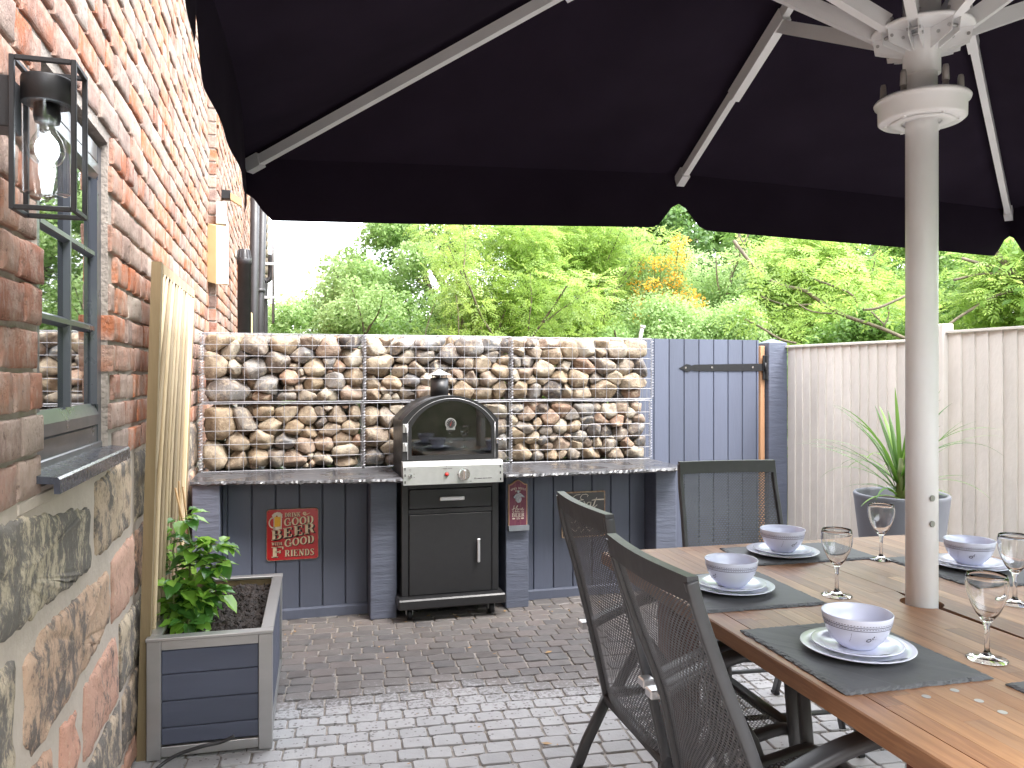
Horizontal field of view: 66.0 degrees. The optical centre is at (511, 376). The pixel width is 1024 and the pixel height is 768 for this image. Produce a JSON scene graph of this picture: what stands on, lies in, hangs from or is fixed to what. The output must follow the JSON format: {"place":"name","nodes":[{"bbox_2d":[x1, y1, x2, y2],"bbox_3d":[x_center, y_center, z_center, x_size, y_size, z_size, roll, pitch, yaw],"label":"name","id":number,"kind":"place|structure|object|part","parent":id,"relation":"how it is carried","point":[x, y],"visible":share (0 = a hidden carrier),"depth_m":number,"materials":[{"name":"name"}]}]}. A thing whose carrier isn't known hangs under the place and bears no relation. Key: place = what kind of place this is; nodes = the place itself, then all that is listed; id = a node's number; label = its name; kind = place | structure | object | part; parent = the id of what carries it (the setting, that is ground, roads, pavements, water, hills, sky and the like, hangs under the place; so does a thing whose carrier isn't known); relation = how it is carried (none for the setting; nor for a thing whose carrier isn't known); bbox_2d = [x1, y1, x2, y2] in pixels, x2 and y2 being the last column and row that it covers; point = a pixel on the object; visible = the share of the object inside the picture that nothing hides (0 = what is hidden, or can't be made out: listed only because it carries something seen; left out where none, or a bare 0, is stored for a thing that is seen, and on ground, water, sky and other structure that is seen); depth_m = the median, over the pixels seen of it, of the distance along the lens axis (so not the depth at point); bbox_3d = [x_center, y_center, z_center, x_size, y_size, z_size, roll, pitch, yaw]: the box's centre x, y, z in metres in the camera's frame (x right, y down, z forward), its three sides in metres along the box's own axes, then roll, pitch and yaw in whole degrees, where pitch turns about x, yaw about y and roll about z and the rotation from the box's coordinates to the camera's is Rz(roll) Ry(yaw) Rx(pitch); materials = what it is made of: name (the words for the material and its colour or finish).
{"place":"outdoors","nodes":[
{"label":"outdoors","id":0,"kind":"place"},
{"bbox_2d":[131,591,904,767],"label":"patio","id":1,"kind":"structure","parent":0,"point":[447,703],"depth_m":3.35,"materials":[{"name":"stone"}]},
{"bbox_2d":[136,261,194,761],"bbox_3d":[-1.440,0.470,3.331,0.082,1.780,1.118,0,0,-16],"label":"trellis panel","id":2,"kind":"object","parent":1,"relation":"on","point":[171,323],"visible":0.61,"depth_m":2.98,"materials":[{"name":"beige wood"}]},
{"bbox_2d":[156,735,234,767],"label":"cable","id":3,"kind":"object","parent":1,"relation":"on","point":[178,754],"visible":1,"depth_m":2.67,"materials":[{"name":"black rubber"}]},
{"bbox_2d":[145,573,282,761],"bbox_3d":[-1.184,1.141,3.242,0.431,0.431,0.866,0,0,-14],"label":"planter box","id":4,"kind":"object","parent":1,"relation":"on","point":[219,680],"visible":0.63,"depth_m":2.85,"materials":[{"name":"wood"}]},
{"bbox_2d":[157,481,240,633],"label":"potted shrub","id":5,"kind":"object","parent":4,"relation":"in","point":[188,605],"visible":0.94,"depth_m":3.08,"materials":[{"name":"green plant"}]},
{"bbox_2d":[282,606,569,763],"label":"leaf litter","id":6,"kind":"object","parent":1,"relation":"on","point":[470,647],"visible":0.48,"depth_m":3.85,"materials":[{"name":"brown plant"}]},
{"bbox_2d":[189,457,676,619],"bbox_3d":[-0.391,0.957,4.777,2.854,0.806,0.877,0,0,-16],"label":"outdoor counter","id":7,"kind":"object","parent":1,"relation":"on","point":[351,569],"visible":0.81,"depth_m":4.52,"materials":[{"name":"blue paint"}]},
{"bbox_2d":[198,400,362,472],"bbox_3d":[-1.395,0.353,4.795,0.938,0.426,0.302,0,0,-16],"label":"gabion basket","id":8,"kind":"object","parent":7,"relation":"on","point":[253,435],"visible":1,"depth_m":4.70,"materials":[{"name":"stone"}]},
{"bbox_2d":[199,332,364,402],"bbox_3d":[-1.387,-0.053,4.797,0.942,0.428,0.302,0,0,-16],"label":"gabion basket","id":9,"kind":"object","parent":8,"relation":"on","point":[270,367],"visible":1,"depth_m":4.71,"materials":[{"name":"stone"}]},
{"bbox_2d":[267,508,317,560],"bbox_3d":[-1.231,0.885,4.424,0.280,0.286,0.012,0,0,-16],"label":"tin sign","id":10,"kind":"object","parent":7,"relation":"attached to","point":[292,534],"visible":1,"depth_m":4.42,"materials":[{"name":"red metal"}]},
{"bbox_2d":[360,400,509,467],"bbox_3d":[-0.503,0.354,5.049,0.938,0.422,0.302,0,0,-16],"label":"gabion basket","id":11,"kind":"object","parent":7,"relation":"on","point":[376,439],"visible":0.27,"depth_m":4.89,"materials":[{"name":"stone"}]},
{"bbox_2d":[361,334,511,400],"bbox_3d":[-0.491,-0.055,5.052,0.950,0.429,0.302,0,0,-16],"label":"gabion basket","id":12,"kind":"object","parent":11,"relation":"on","point":[412,362],"visible":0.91,"depth_m":4.96,"materials":[{"name":"stone"}]},
{"bbox_2d":[507,480,528,530],"bbox_3d":[0.037,0.754,4.620,0.125,0.296,0.033,0,0,-16],"label":"bottle opener board","id":13,"kind":"object","parent":7,"relation":"attached to","point":[517,505],"visible":1,"depth_m":4.61,"materials":[{"name":"red wood"}]},
{"bbox_2d":[501,397,651,462],"bbox_3d":[0.424,0.353,5.313,1.005,0.428,0.302,0,0,-16],"label":"gabion basket","id":14,"kind":"object","parent":7,"relation":"on","point":[593,427],"visible":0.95,"depth_m":5.22,"materials":[{"name":"stone"}]},
{"bbox_2d":[502,336,653,399],"bbox_3d":[0.432,-0.056,5.316,1.011,0.434,0.303,0,0,-16],"label":"gabion basket","id":15,"kind":"object","parent":14,"relation":"on","point":[603,367],"visible":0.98,"depth_m":5.22,"materials":[{"name":"stone"}]},
{"bbox_2d":[638,325,644,339],"bbox_3d":[0.898,-0.273,5.475,0.062,0.170,0.033,0,0,-16],"label":"pipe","id":16,"kind":"object","parent":15,"relation":"in","point":[642,327],"visible":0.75,"depth_m":5.46,"materials":[{"name":"white plastic"}]},
{"bbox_2d":[561,490,604,537],"bbox_3d":[0.445,0.856,4.902,0.288,0.284,0.010,0,0,-16],"label":"enamel sign","id":17,"kind":"object","parent":7,"relation":"attached to","point":[595,499],"visible":0.34,"depth_m":4.91,"materials":[{"name":"metal"}]},
{"bbox_2d":[393,369,506,619],"bbox_3d":[-0.377,0.658,4.612,0.634,1.404,0.502,0,0,-16],"label":"pizza oven","id":18,"kind":"object","parent":1,"relation":"on","point":[445,441],"visible":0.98,"depth_m":4.48,"materials":[{"name":"metal"}]},
{"bbox_3d":[-0.345,1.003,4.471,0.474,0.450,0.042,0,0,-16],"label":"cabinet door","id":19,"kind":"part","parent":18,"relation":"part of","materials":[{"name":"metal"}]},
{"bbox_3d":[-0.322,0.289,4.480,0.601,0.362,0.042,0,0,-16],"label":"glass door","id":20,"kind":"part","parent":18,"relation":"part of","materials":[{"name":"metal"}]},
{"bbox_2d":[185,0,1023,767],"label":"parasol","id":21,"kind":"object","parent":1,"relation":"on","point":[887,122],"visible":1,"depth_m":3.05,"materials":[{"name":"black fabric"}]},
{"bbox_2d":[556,491,799,767],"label":"garden chair","id":22,"kind":"object","parent":1,"relation":"on","point":[657,748],"visible":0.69,"depth_m":2.23,"materials":[{"name":"metal"}]},
{"bbox_2d":[606,533,882,767],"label":"garden chair","id":23,"kind":"object","parent":1,"relation":"on","point":[680,584],"visible":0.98,"depth_m":1.67,"materials":[{"name":"metal"}]},
{"bbox_2d":[677,460,864,765],"bbox_3d":[0.958,0.859,3.067,0.534,1.003,0.610,0,0,-10],"label":"garden chair","id":24,"kind":"object","parent":1,"relation":"on","point":[727,467],"visible":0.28,"depth_m":3.32,"materials":[{"name":"metal"}]},
{"bbox_2d":[759,339,786,541],"bbox_3d":[2.040,0.530,6.256,0.219,1.660,0.165,0,0,-16],"label":"gate post","id":25,"kind":"object","parent":1,"relation":"on","point":[773,417],"visible":0.56,"depth_m":6.19,"materials":[{"name":"blue paint"}]},
{"bbox_2d":[610,339,768,547],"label":"garden gate","id":26,"kind":"structure","parent":25,"relation":"attached to","point":[705,402],"depth_m":6.04,"materials":[{"name":"blue paint"}]},
{"bbox_2d":[601,535,1023,767],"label":"dining table","id":27,"kind":"object","parent":1,"relation":"on","point":[977,724],"visible":0.48,"depth_m":1.82,"materials":[{"name":"brown wood"}]},
{"bbox_2d":[694,571,826,613],"bbox_3d":[0.653,0.626,2.318,0.369,0.007,0.381,0,0,-13],"label":"placemat","id":28,"kind":"object","parent":27,"relation":"on","point":[781,595],"visible":0.54,"depth_m":2.19,"materials":[{"name":"stone"}]},
{"bbox_2d":[696,573,774,595],"bbox_3d":[0.643,0.615,2.313,0.246,0.016,0.246,0,0,-33],"label":"dinner plate","id":29,"kind":"object","parent":28,"relation":"on","point":[769,587],"visible":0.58,"depth_m":2.26,"materials":[{"name":"white ceramic"}]},
{"bbox_2d":[698,574,765,591],"bbox_3d":[0.643,0.609,2.313,0.197,0.016,0.197,0,0,-33],"label":"side plate","id":30,"kind":"object","parent":29,"relation":"on","point":[753,584],"visible":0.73,"depth_m":2.30,"materials":[{"name":"white ceramic"}]},
{"bbox_2d":[704,553,757,587],"bbox_3d":[0.643,0.572,2.313,0.153,0.078,0.153,0,0,-33],"label":"bowl","id":31,"kind":"object","parent":30,"relation":"on","point":[732,570],"visible":1,"depth_m":2.27,"materials":[{"name":"white ceramic"}]},
{"bbox_2d":[720,543,875,565],"bbox_3d":[1.013,0.626,2.800,0.476,0.007,0.268,0,0,-13],"label":"placemat","id":32,"kind":"object","parent":27,"relation":"on","point":[854,554],"visible":0.52,"depth_m":2.71,"materials":[{"name":"stone"}]},
{"bbox_2d":[746,542,819,557],"bbox_3d":[0.950,0.615,2.768,0.246,0.016,0.246,0,0,40],"label":"dinner plate","id":33,"kind":"object","parent":32,"relation":"on","point":[751,548],"visible":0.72,"depth_m":2.73,"materials":[{"name":"white ceramic"}]},
{"bbox_2d":[753,542,811,555],"bbox_3d":[0.950,0.609,2.768,0.197,0.016,0.197,0,0,40],"label":"side plate","id":34,"kind":"object","parent":33,"relation":"on","point":[799,550],"visible":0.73,"depth_m":2.76,"materials":[{"name":"white ceramic"}]},
{"bbox_2d":[760,524,805,552],"bbox_3d":[0.950,0.572,2.768,0.153,0.078,0.153,0,0,40],"label":"bowl","id":35,"kind":"object","parent":34,"relation":"on","point":[782,538],"visible":1,"depth_m":2.72,"materials":[{"name":"white ceramic"}]},
{"bbox_2d":[821,527,852,598],"bbox_3d":[0.934,0.534,2.268,0.087,0.190,0.087,0,0,-16],"label":"wine glass","id":36,"kind":"object","parent":27,"relation":"on","point":[837,543],"visible":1,"depth_m":2.24,"materials":[{"name":"clear glass"}]},
{"bbox_2d":[740,623,993,695],"bbox_3d":[0.781,0.626,1.794,0.369,0.007,0.420,0,0,-16],"label":"placemat","id":37,"kind":"object","parent":27,"relation":"on","point":[925,667],"visible":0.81,"depth_m":1.68,"materials":[{"name":"stone"}]},
{"bbox_2d":[800,627,917,663],"bbox_3d":[0.784,0.615,1.791,0.246,0.016,0.246,0,0,-16],"label":"dinner plate","id":38,"kind":"object","parent":37,"relation":"on","point":[910,652],"visible":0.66,"depth_m":1.74,"materials":[{"name":"white ceramic"}]},
{"bbox_2d":[811,628,905,656],"bbox_3d":[0.784,0.609,1.791,0.197,0.016,0.197,0,0,-16],"label":"side plate","id":39,"kind":"object","parent":38,"relation":"on","point":[889,646],"visible":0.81,"depth_m":1.77,"materials":[{"name":"white ceramic"}]},
{"bbox_2d":[821,602,893,650],"bbox_3d":[0.784,0.572,1.791,0.153,0.078,0.153,0,0,-16],"label":"bowl","id":40,"kind":"object","parent":39,"relation":"on","point":[858,626],"visible":1,"depth_m":1.76,"materials":[{"name":"white ceramic"}]},
{"bbox_2d":[867,502,894,561],"bbox_3d":[1.271,0.534,2.714,0.087,0.190,0.087,0,0,-16],"label":"wine glass","id":41,"kind":"object","parent":27,"relation":"on","point":[881,515],"visible":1,"depth_m":2.69,"materials":[{"name":"clear glass"}]},
{"bbox_2d":[888,556,1023,586],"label":"placemat","id":42,"kind":"object","parent":27,"relation":"on","point":[952,574],"visible":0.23,"depth_m":2.48,"materials":[{"name":"stone"}]},
{"bbox_2d":[939,553,1007,570],"bbox_3d":[1.499,0.615,2.585,0.246,0.016,0.246,0,0,-27],"label":"dinner plate","id":43,"kind":"object","parent":42,"relation":"on","point":[1003,568],"visible":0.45,"depth_m":2.54,"materials":[{"name":"white ceramic"}]},
{"bbox_2d":[939,553,1003,568],"bbox_3d":[1.499,0.609,2.585,0.197,0.016,0.197,0,0,-27],"label":"side plate","id":44,"kind":"object","parent":43,"relation":"on","point":[989,563],"visible":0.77,"depth_m":2.57,"materials":[{"name":"white ceramic"}]},
{"bbox_2d":[943,535,996,565],"bbox_3d":[1.499,0.572,2.585,0.153,0.078,0.153,0,0,-27],"label":"bowl","id":45,"kind":"object","parent":44,"relation":"on","point":[970,550],"visible":1,"depth_m":2.54,"materials":[{"name":"white ceramic"}]},
{"bbox_2d":[965,569,1009,665],"bbox_3d":[1.058,0.534,1.755,0.087,0.190,0.087,0,0,-16],"label":"wine glass","id":46,"kind":"object","parent":27,"relation":"on","point":[987,591],"visible":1,"depth_m":1.73,"materials":[{"name":"clear glass"}]},
{"bbox_2d":[997,532,1023,607],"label":"wine glass","id":47,"kind":"object","parent":27,"relation":"on","point":[1010,546],"visible":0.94,"depth_m":2.17,"materials":[{"name":"clear glass"}]},
{"bbox_2d":[1005,681,1023,692],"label":"placemat","id":48,"kind":"object","parent":27,"relation":"on","point":[1018,686],"visible":1,"depth_m":1.59,"materials":[{"name":"stone"}]},
{"bbox_2d":[785,340,904,539],"bbox_3d":[2.445,0.547,5.606,0.069,1.586,1.329,0,0,-23],"label":"timber fence","id":49,"kind":"object","parent":1,"relation":"on","point":[861,380],"visible":0.49,"depth_m":5.75,"materials":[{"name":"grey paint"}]},
{"bbox_2d":[853,487,951,541],"bbox_3d":[2.090,0.993,4.234,0.476,0.735,0.476,0,0,-16],"label":"plant pot","id":50,"kind":"object","parent":1,"relation":"on","point":[861,496],"visible":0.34,"depth_m":4.12,"materials":[{"name":"grey"}]},
{"bbox_2d":[798,390,1003,505],"bbox_3d":[2.123,0.353,4.280,0.952,0.634,0.809,0,0,40],"label":"spiky plant","id":51,"kind":"object","parent":50,"relation":"in","point":[897,454],"visible":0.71,"depth_m":4.27,"materials":[{"name":"green plant"}]},
{"bbox_2d":[939,324,952,534],"bbox_3d":[2.719,0.515,4.975,0.085,1.690,0.090,0,0,-16],"label":"fence post","id":52,"kind":"object","parent":1,"relation":"on","point":[943,398],"visible":0.36,"depth_m":4.93,"materials":[{"name":"grey paint"}]},
{"bbox_2d":[945,326,1023,557],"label":"timber fence","id":53,"kind":"object","parent":1,"relation":"on","point":[986,378],"visible":0.67,"depth_m":4.67,"materials":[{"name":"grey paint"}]},
{"bbox_2d":[357,437,787,524],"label":"ground","id":54,"kind":"structure","parent":0,"point":[787,482],"depth_m":10.54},
{"bbox_2d":[0,0,249,767],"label":"brick house","id":55,"kind":"structure","parent":54,"relation":"on","point":[70,582],"depth_m":2.38,"materials":[{"name":"brick"}]},
{"bbox_2d":[0,53,87,220],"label":"wall lantern","id":56,"kind":"object","parent":55,"relation":"attached to","point":[48,97],"depth_m":1.39,"materials":[{"name":"black metal"}]},
{"bbox_2d":[36,112,129,493],"bbox_3d":[-1.274,-0.290,2.037,0.386,1.100,0.907,0,0,-16],"label":"casement window","id":57,"kind":"structure","parent":55,"relation":"attached to","point":[74,452],"depth_m":2.06,"materials":[{"name":"paint"}]},
{"bbox_2d":[37,112,100,459],"bbox_3d":[-1.192,-0.247,2.058,0.070,0.895,0.721,0,0,-16],"label":"window frame","id":58,"kind":"structure","parent":57,"relation":"in","point":[54,445],"depth_m":2.21,"materials":[{"name":"paint"}]},
{"bbox_2d":[207,221,227,284],"bbox_3d":[-2.009,-0.843,5.370,0.138,0.435,0.120,0,0,-16],"label":"alarm box","id":59,"kind":"object","parent":55,"relation":"attached to","point":[217,260],"visible":0.98,"depth_m":5.33,"materials":[{"name":"beige plastic"}]},
{"bbox_2d":[216,201,226,225],"bbox_3d":[-1.990,-1.115,5.396,0.066,0.154,0.070,0,0,-16],"label":"floodlight","id":60,"kind":"object","parent":55,"relation":"attached to","point":[221,213],"visible":0.84,"depth_m":5.36,"materials":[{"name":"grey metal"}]},
{"bbox_2d":[221,190,242,207],"bbox_3d":[-2.078,-1.317,5.863,0.175,0.125,0.092,0,0,-1],"label":"security camera","id":61,"kind":"object","parent":55,"relation":"attached to","point":[227,195],"visible":1,"depth_m":5.82,"materials":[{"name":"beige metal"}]},
{"bbox_2d":[251,313,252,332],"bbox_3d":[-2.661,-0.390,7.935,0.090,0.500,0.120,0,0,-16],"label":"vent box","id":62,"kind":"object","parent":55,"relation":"attached to","point":[251,323],"visible":0.18,"depth_m":7.89,"materials":[{"name":"beige plastic"}]},
{"bbox_2d":[250,197,258,332],"bbox_3d":[-2.919,-0.740,8.942,0.122,4.201,0.100,0,0,-16],"label":"downpipe","id":63,"kind":"object","parent":55,"relation":"attached to","point":[254,227],"visible":0.31,"depth_m":8.90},
{"bbox_2d":[258,207,266,332],"bbox_3d":[-3.394,-0.941,10.679,0.184,4.601,0.136,0,0,-16],"label":"downpipe","id":64,"kind":"object","parent":55,"relation":"attached to","point":[262,244],"visible":0.33,"depth_m":10.63,"materials":[{"name":"grey metal"}]},
{"bbox_2d":[265,216,268,277],"bbox_3d":[-4.394,-2.690,13.929,0.175,2.400,0.184,0,0,-16],"label":"pipe","id":65,"kind":"object","parent":55,"relation":"attached to","point":[266,266],"visible":0.12,"depth_m":13.89,"materials":[{"name":"grey metal"}]},
{"bbox_2d":[264,254,271,332],"bbox_3d":[-4.234,-0.380,13.663,0.178,3.480,0.087,0,0,-16],"label":"bent pipe","id":66,"kind":"object","parent":55,"relation":"attached to","point":[268,279],"visible":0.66,"depth_m":13.63,"materials":[{"name":"grey metal"}]},
{"bbox_2d":[264,220,274,322],"bbox_3d":[-4.221,-2.380,13.563,0.263,2.920,0.080,0,0,-16],"label":"aerial mast","id":67,"kind":"object","parent":55,"relation":"attached to","point":[272,264],"visible":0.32,"depth_m":13.57,"materials":[{"name":"metal"}]},
{"bbox_2d":[236,249,251,406],"bbox_3d":[-2.254,0.145,6.634,0.128,2.430,0.127,0,0,-16],"label":"flue pipe","id":68,"kind":"object","parent":54,"relation":"on","point":[244,259],"visible":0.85,"depth_m":6.59,"materials":[{"name":"black metal"}]},
{"bbox_2d":[268,281,327,404],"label":"bush","id":69,"kind":"object","parent":54,"relation":"on","point":[288,315],"visible":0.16,"depth_m":14.52,"materials":[{"name":"green plant"}]},
{"bbox_2d":[293,273,413,460],"bbox_3d":[-1.928,0.039,10.611,1.932,2.662,2.288,0,0,22],"label":"bush","id":70,"kind":"object","parent":54,"relation":"on","point":[358,319],"visible":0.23,"depth_m":10.07,"materials":[{"name":"green plant"}]},
{"bbox_2d":[290,254,429,458],"bbox_3d":[-2.556,-0.389,13.074,2.785,3.508,2.083,0,0,23],"label":"bush","id":71,"kind":"object","parent":54,"relation":"on","point":[321,288],"visible":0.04,"depth_m":12.64,"materials":[{"name":"green plant"}]},
{"bbox_2d":[305,223,443,464],"bbox_3d":[-1.905,-0.558,11.524,2.147,3.845,2.043,0,0,-5],"label":"hawthorn tree","id":72,"kind":"object","parent":54,"relation":"on","point":[381,236],"visible":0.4,"depth_m":11.24,"materials":[{"name":"green plant"}]},
{"bbox_2d":[370,280,503,399],"bbox_3d":[-0.776,0.059,9.976,1.967,2.616,1.680,0,0,-41],"label":"bush","id":73,"kind":"object","parent":54,"relation":"on","point":[422,323],"visible":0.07,"depth_m":9.80,"materials":[{"name":"green plant"}]},
{"bbox_2d":[372,224,501,307],"bbox_3d":[-1.079,-1.206,12.397,2.333,5.145,1.877,0,0,-16],"label":"ivy tree","id":74,"kind":"object","parent":54,"relation":"on","point":[384,261],"visible":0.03,"depth_m":12.23,"materials":[{"name":"green plant"}]},
{"bbox_2d":[402,224,625,458],"bbox_3d":[-0.086,-0.387,8.582,2.346,3.520,2.943,0,0,-16],"label":"ash sapling","id":75,"kind":"object","parent":54,"relation":"on","point":[544,291],"visible":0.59,"depth_m":8.39,"materials":[{"name":"green plant"}]},
{"bbox_2d":[456,223,688,401],"bbox_3d":[0.647,-0.399,9.491,2.848,3.542,2.061,0,0,-16],"label":"ash sapling","id":76,"kind":"object","parent":54,"relation":"on","point":[596,244],"visible":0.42,"depth_m":9.17,"materials":[{"name":"green plant"}]},
{"bbox_2d":[497,226,667,398],"bbox_3d":[0.908,-1.065,11.438,2.915,4.858,2.408,0,0,-16],"label":"bush","id":77,"kind":"object","parent":54,"relation":"on","point":[640,240],"visible":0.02,"depth_m":10.88,"materials":[{"name":"green plant"}]},
{"bbox_2d":[588,287,715,402],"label":"bush","id":78,"kind":"object","parent":54,"relation":"on","point":[667,321],"visible":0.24,"depth_m":8.37,"materials":[{"name":"green plant"}]},
{"bbox_2d":[585,206,734,323],"bbox_3d":[1.976,-0.720,12.032,2.986,4.192,2.752,0,0,35],"label":"bush","id":79,"kind":"object","parent":54,"relation":"on","point":[669,216],"visible":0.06,"depth_m":11.48,"materials":[{"name":"green plant"}]},
{"bbox_2d":[618,232,713,334],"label":"broom shrub","id":80,"kind":"object","parent":54,"relation":"on","point":[674,277],"visible":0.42,"depth_m":9.25,"materials":[{"name":"yellow plant"}]},
{"bbox_2d":[663,234,791,341],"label":"bush","id":81,"kind":"object","parent":54,"relation":"on","point":[721,288],"visible":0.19,"depth_m":9.62,"materials":[{"name":"green plant"}]},
{"bbox_2d":[682,295,787,440],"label":"bush","id":82,"kind":"object","parent":54,"relation":"on","point":[715,330],"visible":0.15,"depth_m":8.02,"materials":[{"name":"green plant"}]},
{"bbox_2d":[481,204,1014,457],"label":"distant trees","id":83,"kind":"object","parent":54,"relation":"on","point":[718,244],"visible":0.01,"depth_m":13.52,"materials":[{"name":"green plant"}]},
{"bbox_2d":[689,233,860,432],"bbox_3d":[4.228,-0.828,11.751,4.025,4.405,2.898,0,0,-16],"label":"bush","id":84,"kind":"object","parent":54,"relation":"on","point":[733,235],"visible":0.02,"depth_m":11.24,"materials":[{"name":"green plant"}]},
{"bbox_2d":[711,233,904,347],"bbox_3d":[2.713,-0.748,7.150,1.827,1.214,0.837,0,0,5],"label":"tree","id":85,"kind":"object","parent":54,"relation":"on","point":[837,285],"visible":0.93,"depth_m":7.14,"materials":[{"name":"green plant"}]},
{"bbox_2d":[739,236,945,352],"bbox_3d":[3.757,-0.393,9.350,2.412,3.536,2.506,0,0,23],"label":"rowan tree","id":86,"kind":"object","parent":54,"relation":"on","point":[828,249],"visible":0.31,"depth_m":8.96,"materials":[{"name":"green plant"}]},
{"bbox_2d":[787,296,954,389],"bbox_3d":[3.581,0.262,8.032,2.164,2.206,1.767,0,0,-16],"label":"bush","id":87,"kind":"object","parent":54,"relation":"on","point":[849,330],"visible":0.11,"depth_m":7.94,"materials":[{"name":"green plant"}]},
{"bbox_2d":[825,236,1023,332],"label":"bush","id":88,"kind":"object","parent":54,"relation":"on","point":[947,260],"visible":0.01,"depth_m":9.52,"materials":[{"name":"green plant"}]},
{"bbox_2d":[897,238,1023,332],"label":"rowan tree","id":89,"kind":"object","parent":54,"relation":"on","point":[983,286],"visible":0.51,"depth_m":7.11,"materials":[{"name":"green plant"}]},
{"bbox_2d":[948,251,1023,323],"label":"arching branch","id":90,"kind":"object","parent":89,"relation":"attached to","point":[1002,262],"visible":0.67,"depth_m":6.99,"materials":[{"name":"green plant"}]},
{"bbox_2d":[943,237,1023,327],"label":"hedge","id":91,"kind":"object","parent":54,"relation":"on","point":[995,269],"visible":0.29,"depth_m":6.91,"materials":[{"name":"green plant"}]},
{"bbox_2d":[268,217,952,326],"label":"sky","id":92,"kind":"structure","parent":0,"point":[299,245],"materials":[{"name":"white"}]}
]}

